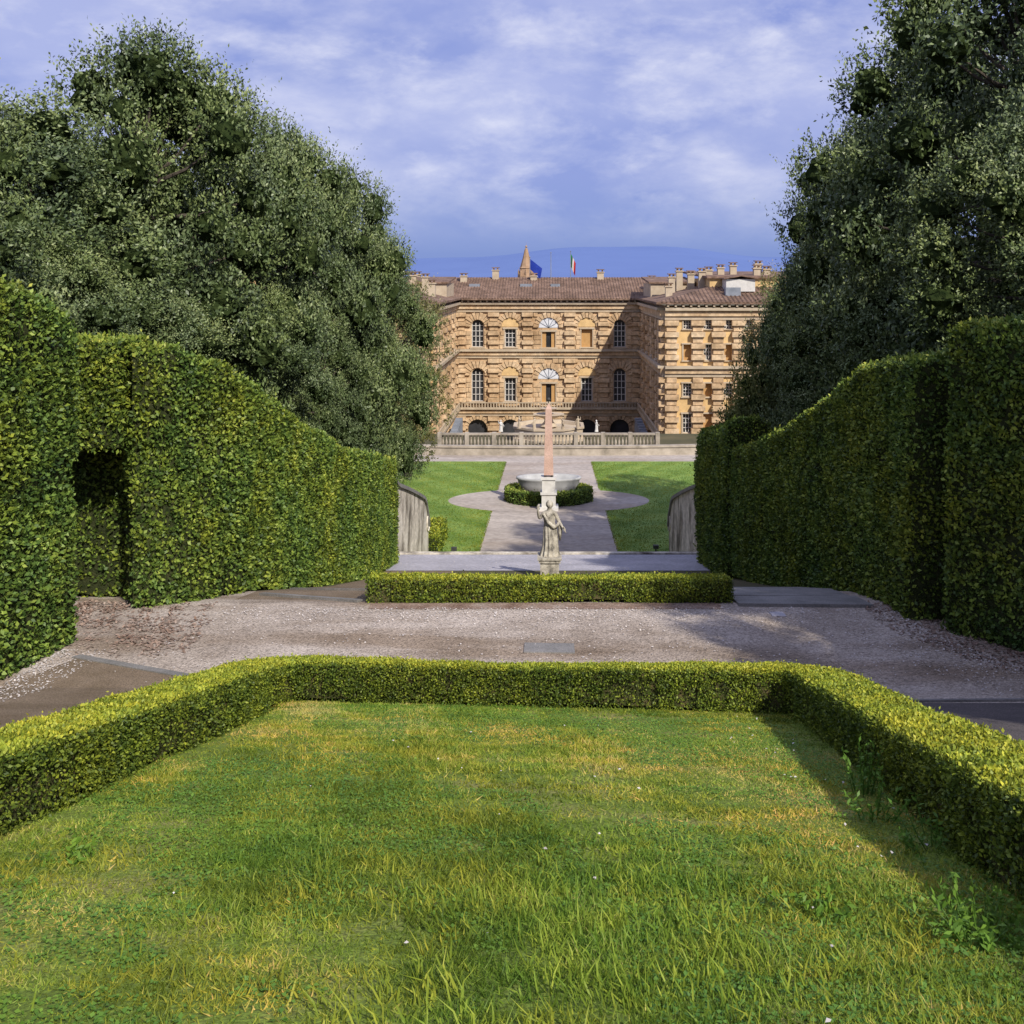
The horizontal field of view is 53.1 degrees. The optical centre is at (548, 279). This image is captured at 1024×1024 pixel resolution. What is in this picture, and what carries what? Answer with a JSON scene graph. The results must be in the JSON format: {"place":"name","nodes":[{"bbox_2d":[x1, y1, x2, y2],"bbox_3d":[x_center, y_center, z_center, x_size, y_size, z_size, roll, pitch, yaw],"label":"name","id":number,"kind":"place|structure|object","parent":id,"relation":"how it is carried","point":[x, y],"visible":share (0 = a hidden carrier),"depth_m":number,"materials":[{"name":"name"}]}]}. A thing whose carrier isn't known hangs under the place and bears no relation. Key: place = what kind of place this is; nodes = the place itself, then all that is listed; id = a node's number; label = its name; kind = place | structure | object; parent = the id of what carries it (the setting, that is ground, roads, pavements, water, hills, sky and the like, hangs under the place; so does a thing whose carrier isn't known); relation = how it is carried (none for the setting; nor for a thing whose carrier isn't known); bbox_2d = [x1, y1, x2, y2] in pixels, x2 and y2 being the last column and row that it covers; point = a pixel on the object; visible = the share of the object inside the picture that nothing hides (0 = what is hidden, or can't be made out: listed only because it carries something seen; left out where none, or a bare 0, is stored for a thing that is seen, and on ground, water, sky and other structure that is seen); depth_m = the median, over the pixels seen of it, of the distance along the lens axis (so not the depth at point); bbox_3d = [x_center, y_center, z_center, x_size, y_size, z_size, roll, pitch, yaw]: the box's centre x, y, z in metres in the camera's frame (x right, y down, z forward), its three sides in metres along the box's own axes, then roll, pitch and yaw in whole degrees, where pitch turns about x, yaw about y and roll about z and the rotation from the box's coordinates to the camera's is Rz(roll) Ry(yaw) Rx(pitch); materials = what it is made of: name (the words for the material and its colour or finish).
{"place":"outdoors","nodes":[
{"label":"outdoors","id":0,"kind":"place"},
{"bbox_2d":[0,703,80,727],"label":"dirt path","id":1,"kind":"structure","parent":0,"point":[10,712],"depth_m":11.41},
{"bbox_2d":[0,688,139,702],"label":"dirt path","id":2,"kind":"structure","parent":0,"point":[62,695],"depth_m":12.63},
{"bbox_2d":[2,659,173,687],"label":"dirt path","id":3,"kind":"structure","parent":0,"point":[91,674],"depth_m":13.63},
{"bbox_2d":[237,571,453,598],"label":"dirt path","id":4,"kind":"structure","parent":0,"point":[343,593],"depth_m":19.75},
{"bbox_2d":[398,461,505,551],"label":"mown lawn","id":5,"kind":"structure","parent":0,"point":[468,478],"depth_m":73.81,"materials":[{"name":"green plant"}]},
{"bbox_2d":[228,106,403,455],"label":"holm oak tree","id":6,"kind":"object","parent":5,"relation":"on","point":[364,315],"visible":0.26,"depth_m":48.62,"materials":[{"name":"green plant"}]},
{"bbox_2d":[355,216,442,484],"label":"holm oak tree","id":7,"kind":"object","parent":5,"relation":"on","point":[422,335],"visible":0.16,"depth_m":64.46,"materials":[{"name":"green plant"}]},
{"bbox_2d":[428,515,448,551],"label":"boxwood hedge","id":8,"kind":"object","parent":5,"relation":"on","point":[437,533],"visible":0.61,"depth_m":54.56,"materials":[{"name":"green plant"}]},
{"bbox_2d":[0,0,1018,258],"label":"sky","id":9,"kind":"structure","parent":0,"point":[498,127],"materials":[{"name":"blue"}]},
{"bbox_2d":[0,697,1023,1023],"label":"lawn","id":10,"kind":"structure","parent":0,"point":[244,1017],"depth_m":4.91,"materials":[{"name":"plant"}]},
{"bbox_2d":[31,828,97,869],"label":"weed plant","id":11,"kind":"object","parent":10,"relation":"on","point":[75,851],"visible":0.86,"depth_m":5.38,"materials":[{"name":"green plant"}]},
{"bbox_2d":[760,876,856,931],"bbox_3d":[1.169,2.755,4.452,0.357,0.121,0.478,0,0,-21],"label":"weed plant","id":12,"kind":"object","parent":10,"relation":"on","point":[820,908],"visible":0.68,"depth_m":4.52,"materials":[{"name":"green plant"}]},
{"bbox_2d":[840,732,884,796],"bbox_3d":[2.170,3.356,7.017,0.372,0.352,0.277,0,0,-36],"label":"weed plant","id":13,"kind":"object","parent":10,"relation":"on","point":[862,776],"visible":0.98,"depth_m":7.01,"materials":[{"name":"green plant"}]},
{"bbox_2d":[842,766,916,824],"bbox_3d":[2.005,3.205,6.302,0.446,0.254,0.488,0,0,0],"label":"weed plant","id":14,"kind":"object","parent":10,"relation":"on","point":[877,805],"visible":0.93,"depth_m":6.25,"materials":[{"name":"green plant"}]},
{"bbox_2d":[887,793,957,860],"bbox_3d":[2.026,3.030,5.649,0.531,0.193,0.413,0,0,-35],"label":"weed plant","id":15,"kind":"object","parent":10,"relation":"on","point":[905,834],"visible":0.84,"depth_m":5.63,"materials":[{"name":"green plant"}]},
{"bbox_2d":[892,871,1023,971],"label":"weed plant","id":16,"kind":"object","parent":10,"relation":"on","point":[988,917],"visible":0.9,"depth_m":4.23,"materials":[{"name":"green plant"}]},
{"bbox_2d":[0,591,1023,702],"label":"gravel path","id":17,"kind":"structure","parent":0,"point":[631,642],"depth_m":15.64,"materials":[{"name":"grey gravel"}]},
{"bbox_2d":[72,654,187,676],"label":"stone kerb","id":18,"kind":"structure","parent":17,"relation":"on","point":[128,665],"depth_m":14.12,"materials":[{"name":"grey stone"}]},
{"bbox_2d":[59,598,241,657],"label":"leaf litter","id":19,"kind":"object","parent":17,"relation":"on","point":[81,605],"visible":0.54,"depth_m":16.47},
{"bbox_2d":[259,592,362,602],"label":"stone kerb","id":20,"kind":"structure","parent":17,"relation":"on","point":[312,597],"depth_m":18.63,"materials":[{"name":"grey stone"}]},
{"bbox_2d":[0,652,1023,904],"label":"boxwood hedge","id":21,"kind":"object","parent":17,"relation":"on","point":[964,776],"visible":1,"depth_m":8.45,"materials":[{"name":"green plant"}]},
{"bbox_2d":[368,603,722,608],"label":"red soil","id":22,"kind":"structure","parent":17,"relation":"on","point":[548,605],"depth_m":17.80,"materials":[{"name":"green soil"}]},
{"bbox_2d":[524,642,574,653],"bbox_3d":[0.010,5.457,15.075,0.740,0.121,0.550,0,0,0],"label":"drain cover","id":23,"kind":"object","parent":17,"relation":"on","point":[558,648],"visible":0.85,"depth_m":15.02,"materials":[{"name":"stone"}]},
{"bbox_2d":[365,570,734,603],"bbox_3d":[0.007,5.558,18.441,6.606,0.748,1.092,0,0,0],"label":"boxwood hedge","id":24,"kind":"object","parent":17,"relation":"on","point":[408,587],"visible":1,"depth_m":18.07,"materials":[{"name":"green plant"}]},
{"bbox_2d":[769,612,786,616],"bbox_3d":[3.835,5.639,17.150,0.230,0.099,0.300,0,0,0],"label":"drain cover","id":25,"kind":"object","parent":17,"relation":"on","point":[777,614],"visible":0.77,"depth_m":17.09,"materials":[{"name":"grey metal"}]},
{"bbox_2d":[731,588,848,595],"bbox_3d":[4.400,5.965,19.350,2.200,0.370,1.300,0,0,0],"label":"stone step","id":26,"kind":"object","parent":17,"relation":"on","point":[784,592],"visible":0.46,"depth_m":19.24,"materials":[{"name":"grey stone"}]},
{"bbox_2d":[731,596,873,607],"bbox_3d":[4.450,5.750,18.175,2.300,0.281,1.050,0,0,0],"label":"stone step","id":27,"kind":"object","parent":17,"relation":"on","point":[805,601],"visible":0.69,"depth_m":17.96,"materials":[{"name":"grey stone"}]},
{"bbox_2d":[865,600,1023,670],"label":"leaf litter","id":28,"kind":"object","parent":17,"relation":"on","point":[975,642],"visible":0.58,"depth_m":15.44,"materials":[{"name":"plant"}]},
{"bbox_2d":[910,698,1023,702],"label":"stone kerb","id":29,"kind":"structure","parent":17,"relation":"on","point":[975,700],"depth_m":12.14,"materials":[{"name":"grey stone"}]},
{"bbox_2d":[241,304,837,590],"bbox_3d":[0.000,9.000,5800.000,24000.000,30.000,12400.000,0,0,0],"label":"ground","id":30,"kind":"structure","parent":0,"point":[679,439],"depth_m":100.81,"materials":[{"name":"grey stone"}]},
{"bbox_2d":[0,274,84,679],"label":"tall clipped hedge","id":31,"kind":"object","parent":30,"relation":"on","point":[39,438],"visible":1,"depth_m":14.40,"materials":[{"name":"green plant"}]},
{"bbox_2d":[0,57,97,327],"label":"holm oak tree","id":32,"kind":"object","parent":30,"relation":"on","point":[17,229],"visible":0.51,"depth_m":21.01,"materials":[{"name":"green plant"}]},
{"bbox_2d":[0,99,123,220],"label":"holm oak tree","id":33,"kind":"object","parent":30,"relation":"on","point":[28,117],"depth_m":37.48,"materials":[{"name":"green plant"}]},
{"bbox_2d":[0,211,169,335],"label":"holm oak tree","id":34,"kind":"object","parent":30,"relation":"on","point":[101,316],"visible":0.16,"depth_m":23.59,"materials":[{"name":"green plant"}]},
{"bbox_2d":[0,71,199,346],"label":"holm oak tree","id":35,"kind":"object","parent":30,"relation":"on","point":[61,189],"visible":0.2,"depth_m":27.33,"materials":[{"name":"green plant"}]},
{"bbox_2d":[35,13,304,422],"bbox_3d":[-12.985,0.640,33.931,9.878,18.497,10.188,0,0,-30],"label":"holm oak tree","id":36,"kind":"object","parent":30,"relation":"on","point":[164,101],"visible":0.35,"depth_m":32.68,"materials":[{"name":"green plant"}]},
{"bbox_2d":[115,281,252,375],"bbox_3d":[-11.037,4.343,29.221,6.286,8.758,6.483,0,0,4],"label":"holm oak tree","id":37,"kind":"object","parent":30,"relation":"on","point":[190,332],"visible":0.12,"depth_m":28.45,"materials":[{"name":"green plant"}]},
{"bbox_2d":[67,329,399,608],"bbox_3d":[-8.527,5.793,27.921,6.082,10.068,21.185,0,0,0],"label":"tall clipped hedge","id":38,"kind":"object","parent":30,"relation":"on","point":[195,477],"visible":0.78,"depth_m":18.96,"materials":[{"name":"green plant"}]},
{"bbox_2d":[131,74,345,426],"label":"holm oak tree","id":39,"kind":"object","parent":30,"relation":"on","point":[304,257],"visible":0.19,"depth_m":40.43,"materials":[{"name":"green plant"}]},
{"bbox_2d":[238,275,346,434],"bbox_3d":[-10.732,5.275,37.712,6.446,10.833,6.071,0,0,37],"label":"holm oak tree","id":40,"kind":"object","parent":30,"relation":"on","point":[319,392],"visible":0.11,"depth_m":37.97,"materials":[{"name":"green plant"}]},
{"bbox_2d":[290,587,366,590],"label":"stone kerb","id":41,"kind":"structure","parent":30,"relation":"on","point":[349,589],"depth_m":20.89,"materials":[{"name":"grey stone"}]},
{"bbox_2d":[295,294,378,449],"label":"holm oak tree","id":42,"kind":"object","parent":30,"relation":"on","point":[359,375],"visible":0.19,"depth_m":46.39,"materials":[{"name":"green plant"}]},
{"bbox_2d":[312,155,426,481],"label":"holm oak tree","id":43,"kind":"object","parent":30,"relation":"on","point":[390,267],"visible":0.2,"depth_m":56.35,"materials":[{"name":"green plant"}]},
{"bbox_2d":[390,311,408,430],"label":"olive tree","id":44,"kind":"object","parent":30,"relation":"on","point":[397,395],"depth_m":73.37,"materials":[{"name":"green plant"}]},
{"bbox_2d":[396,486,427,551],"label":"stone wall","id":45,"kind":"structure","parent":30,"relation":"on","point":[412,528],"depth_m":46.85,"materials":[{"name":"grey stone"}]},
{"bbox_2d":[396,477,429,526],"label":"coping","id":46,"kind":"object","parent":45,"relation":"on","point":[413,491],"visible":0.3,"depth_m":48.11,"materials":[{"name":"stone"}]},
{"bbox_2d":[389,274,461,476],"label":"olive tree","id":47,"kind":"object","parent":30,"relation":"on","point":[431,357],"visible":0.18,"depth_m":80.03,"materials":[{"name":"green plant"}]},
{"bbox_2d":[0,556,1022,1021],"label":"fallen petals","id":48,"kind":"object","parent":30,"relation":"on","point":[42,666],"visible":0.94,"depth_m":15.46,"materials":[{"name":"plant"}]},
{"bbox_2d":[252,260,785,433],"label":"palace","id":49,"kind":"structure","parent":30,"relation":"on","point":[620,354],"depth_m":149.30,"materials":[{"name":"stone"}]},
{"bbox_2d":[529,257,541,277],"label":"blue flag","id":50,"kind":"object","parent":49,"relation":"on","point":[535,267],"visible":1,"depth_m":158.53,"materials":[{"name":"fabric"}]},
{"bbox_2d":[387,320,750,432],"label":"window glass","id":51,"kind":"structure","parent":49,"relation":"in","point":[476,426],"depth_m":150.45,"materials":[{"name":"black glass"}]},
{"bbox_2d":[570,251,575,278],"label":"tricolour flag","id":52,"kind":"object","parent":49,"relation":"on","point":[572,264],"visible":1,"depth_m":158.45,"materials":[{"name":"multicoloured fabric"}]},
{"bbox_2d":[518,245,534,276],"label":"bell tower","id":53,"kind":"structure","parent":30,"relation":"on","point":[525,271],"depth_m":418.17,"materials":[{"name":"stone"}]},
{"bbox_2d":[398,552,696,554],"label":"retaining wall","id":54,"kind":"structure","parent":30,"relation":"on","point":[536,553],"depth_m":40.72,"materials":[{"name":"grey stone"}]},
{"bbox_2d":[498,402,597,443],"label":"fountain","id":55,"kind":"object","parent":30,"relation":"on","point":[562,425],"visible":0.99,"depth_m":102.39,"materials":[{"name":"stone"}]},
{"bbox_2d":[437,432,659,444],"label":"stone balustrade","id":56,"kind":"object","parent":30,"relation":"on","point":[440,439],"visible":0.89,"depth_m":98.70,"materials":[{"name":"beige stone"}]},
{"bbox_2d":[537,552,561,574],"bbox_3d":[0.030,9.885,34.000,0.840,1.430,0.840,0,0,0],"label":"statue pedestal","id":57,"kind":"object","parent":30,"relation":"on","point":[550,565],"visible":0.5,"depth_m":33.69,"materials":[{"name":"stone"}]},
{"bbox_2d":[537,500,565,557],"bbox_3d":[0.095,8.255,33.997,0.985,1.830,0.566,0,0,0],"label":"stone statue","id":58,"kind":"object","parent":57,"relation":"on","point":[551,535],"visible":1,"depth_m":33.87,"materials":[{"name":"stone"}]},
{"bbox_2d":[415,447,696,455],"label":"terrace wall","id":59,"kind":"structure","parent":30,"relation":"on","point":[575,451],"depth_m":92.57,"materials":[{"name":"stone"}]},
{"bbox_2d":[415,444,696,447],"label":"coping","id":60,"kind":"object","parent":59,"relation":"on","point":[564,446],"visible":0.76,"depth_m":92.67,"materials":[{"name":"stone"}]},
{"bbox_2d":[669,489,696,551],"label":"stone wall","id":61,"kind":"structure","parent":30,"relation":"on","point":[682,529],"depth_m":47.44,"materials":[{"name":"grey stone"}]},
{"bbox_2d":[667,515,670,530],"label":"scroll","id":62,"kind":"object","parent":61,"relation":"attached to","point":[669,527],"visible":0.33,"depth_m":51.02,"materials":[{"name":"grey stone"}]},
{"bbox_2d":[667,484,694,526],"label":"coping","id":63,"kind":"object","parent":61,"relation":"on","point":[681,492],"visible":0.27,"depth_m":49.01,"materials":[{"name":"stone"}]},
{"bbox_2d":[689,413,772,577],"bbox_3d":[6.383,7.555,35.798,2.185,6.426,6.099,0,0,0],"label":"tall clipped hedge","id":64,"kind":"object","parent":30,"relation":"on","point":[715,445],"visible":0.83,"depth_m":34.51,"materials":[{"name":"green plant"}]},
{"bbox_2d":[731,259,809,405],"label":"olive tree","id":65,"kind":"object","parent":30,"relation":"on","point":[763,286],"visible":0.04,"depth_m":63.89,"materials":[{"name":"green plant"}]},
{"bbox_2d":[765,288,845,430],"bbox_3d":[10.558,5.438,37.870,6.286,10.478,6.483,0,0,29],"label":"holm oak tree","id":66,"kind":"object","parent":30,"relation":"on","point":[798,398],"visible":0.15,"depth_m":37.48,"materials":[{"name":"green plant"}]},
{"bbox_2d":[747,110,891,418],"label":"holm oak tree","id":67,"kind":"object","parent":30,"relation":"on","point":[795,276],"visible":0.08,"depth_m":47.06,"materials":[{"name":"green plant"}]},
{"bbox_2d":[726,346,951,619],"bbox_3d":[6.740,5.329,24.710,2.256,8.592,16.258,0,0,0],"label":"tall clipped hedge","id":68,"kind":"object","parent":30,"relation":"on","point":[840,488],"visible":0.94,"depth_m":19.56,"materials":[{"name":"green plant"}]},
{"bbox_2d":[772,12,1011,397],"bbox_3d":[13.914,0.423,37.477,11.225,20.192,11.577,0,0,-19],"label":"holm oak tree","id":69,"kind":"object","parent":30,"relation":"on","point":[873,82],"visible":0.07,"depth_m":37.20,"materials":[{"name":"green plant"}]},
{"bbox_2d":[823,252,967,386],"bbox_3d":[10.853,3.908,30.193,5.561,10.162,6.462,0,0,12],"label":"holm oak tree","id":70,"kind":"object","parent":30,"relation":"on","point":[855,336],"visible":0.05,"depth_m":29.52,"materials":[{"name":"green plant"}]},
{"bbox_2d":[796,0,1023,398],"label":"holm oak tree","id":71,"kind":"object","parent":30,"relation":"on","point":[945,88],"visible":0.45,"depth_m":28.88,"materials":[{"name":"green plant"}]},
{"bbox_2d":[878,99,1023,353],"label":"holm oak tree","id":72,"kind":"object","parent":30,"relation":"on","point":[942,297],"visible":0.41,"depth_m":23.87,"materials":[{"name":"green plant"}]},
{"bbox_2d":[939,307,1023,651],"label":"tall clipped hedge","id":73,"kind":"object","parent":30,"relation":"on","point":[983,578],"visible":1,"depth_m":15.51,"materials":[{"name":"green plant"}]},
{"bbox_2d":[398,461,694,551],"bbox_3d":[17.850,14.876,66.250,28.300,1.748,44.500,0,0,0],"label":"mown lawn","id":74,"kind":"structure","parent":0,"point":[675,469],"depth_m":73.38,"materials":[{"name":"green plant"}]},
{"bbox_2d":[653,544,658,551],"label":"flood light","id":75,"kind":"object","parent":74,"relation":"on","point":[655,546],"visible":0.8,"depth_m":53.40,"materials":[{"name":"metal"}]},
{"bbox_2d":[711,335,790,424],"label":"broadleaf tree","id":76,"kind":"object","parent":74,"relation":"on","point":[754,400],"visible":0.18,"depth_m":49.81,"materials":[{"name":"green plant"}]},
{"bbox_2d":[725,280,786,417],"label":"holm oak tree","id":77,"kind":"object","parent":74,"relation":"on","point":[752,351],"visible":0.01,"depth_m":57.88,"materials":[{"name":"green plant"}]},
{"bbox_2d":[755,233,813,411],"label":"holm oak tree","id":78,"kind":"object","parent":74,"relation":"on","point":[776,308],"visible":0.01,"depth_m":56.61,"materials":[{"name":"green plant"}]},
{"bbox_2d":[386,555,710,570],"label":"stone pavement","id":79,"kind":"structure","parent":0,"point":[580,563],"depth_m":38.02,"materials":[{"name":"grey stone"}]},
{"bbox_2d":[448,490,648,512],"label":"circular path","id":80,"kind":"structure","parent":0,"point":[495,501],"depth_m":68.33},
{"bbox_2d":[539,397,557,510],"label":"obelisk","id":81,"kind":"object","parent":80,"relation":"on","point":[548,490],"visible":0.95,"depth_m":65.71,"materials":[{"name":"pink stone"}]},
{"bbox_2d":[516,473,580,491],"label":"granite basin","id":82,"kind":"object","parent":80,"relation":"on","point":[532,482],"visible":0.55,"depth_m":70.30,"materials":[{"name":"grey stone"}]},
{"bbox_2d":[502,482,595,506],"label":"boxwood hedge","id":83,"kind":"object","parent":80,"relation":"on","point":[516,494],"visible":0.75,"depth_m":67.60,"materials":[{"name":"green plant"}]},
{"bbox_2d":[414,455,695,551],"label":"gravel court","id":84,"kind":"object","parent":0,"point":[523,532],"depth_m":62.76,"materials":[{"name":"grey gravel"}]},
{"bbox_2d":[406,246,790,277],"bbox_3d":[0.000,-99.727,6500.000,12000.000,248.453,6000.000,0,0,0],"label":"hills","id":85,"kind":"structure","parent":0,"point":[645,261],"depth_m":5216.75,"materials":[{"name":"blue"}]},
{"bbox_2d":[748,260,785,270],"bbox_3d":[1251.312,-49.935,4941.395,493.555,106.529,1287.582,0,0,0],"label":"distant town","id":86,"kind":"object","parent":85,"relation":"on","point":[773,263],"visible":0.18,"depth_m":5209.31},
{"bbox_2d":[734,587,809,587],"bbox_3d":[4.350,6.381,21.000,2.100,0.681,2.000,0,0,0],"label":"stone step","id":87,"kind":"object","parent":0,"point":[771,587],"visible":0.23,"depth_m":21.13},
{"bbox_2d":[922,703,1023,742],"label":"dark path","id":88,"kind":"structure","parent":0,"point":[1008,718],"depth_m":11.07,"materials":[{"name":"grey asphalt"}]}
]}

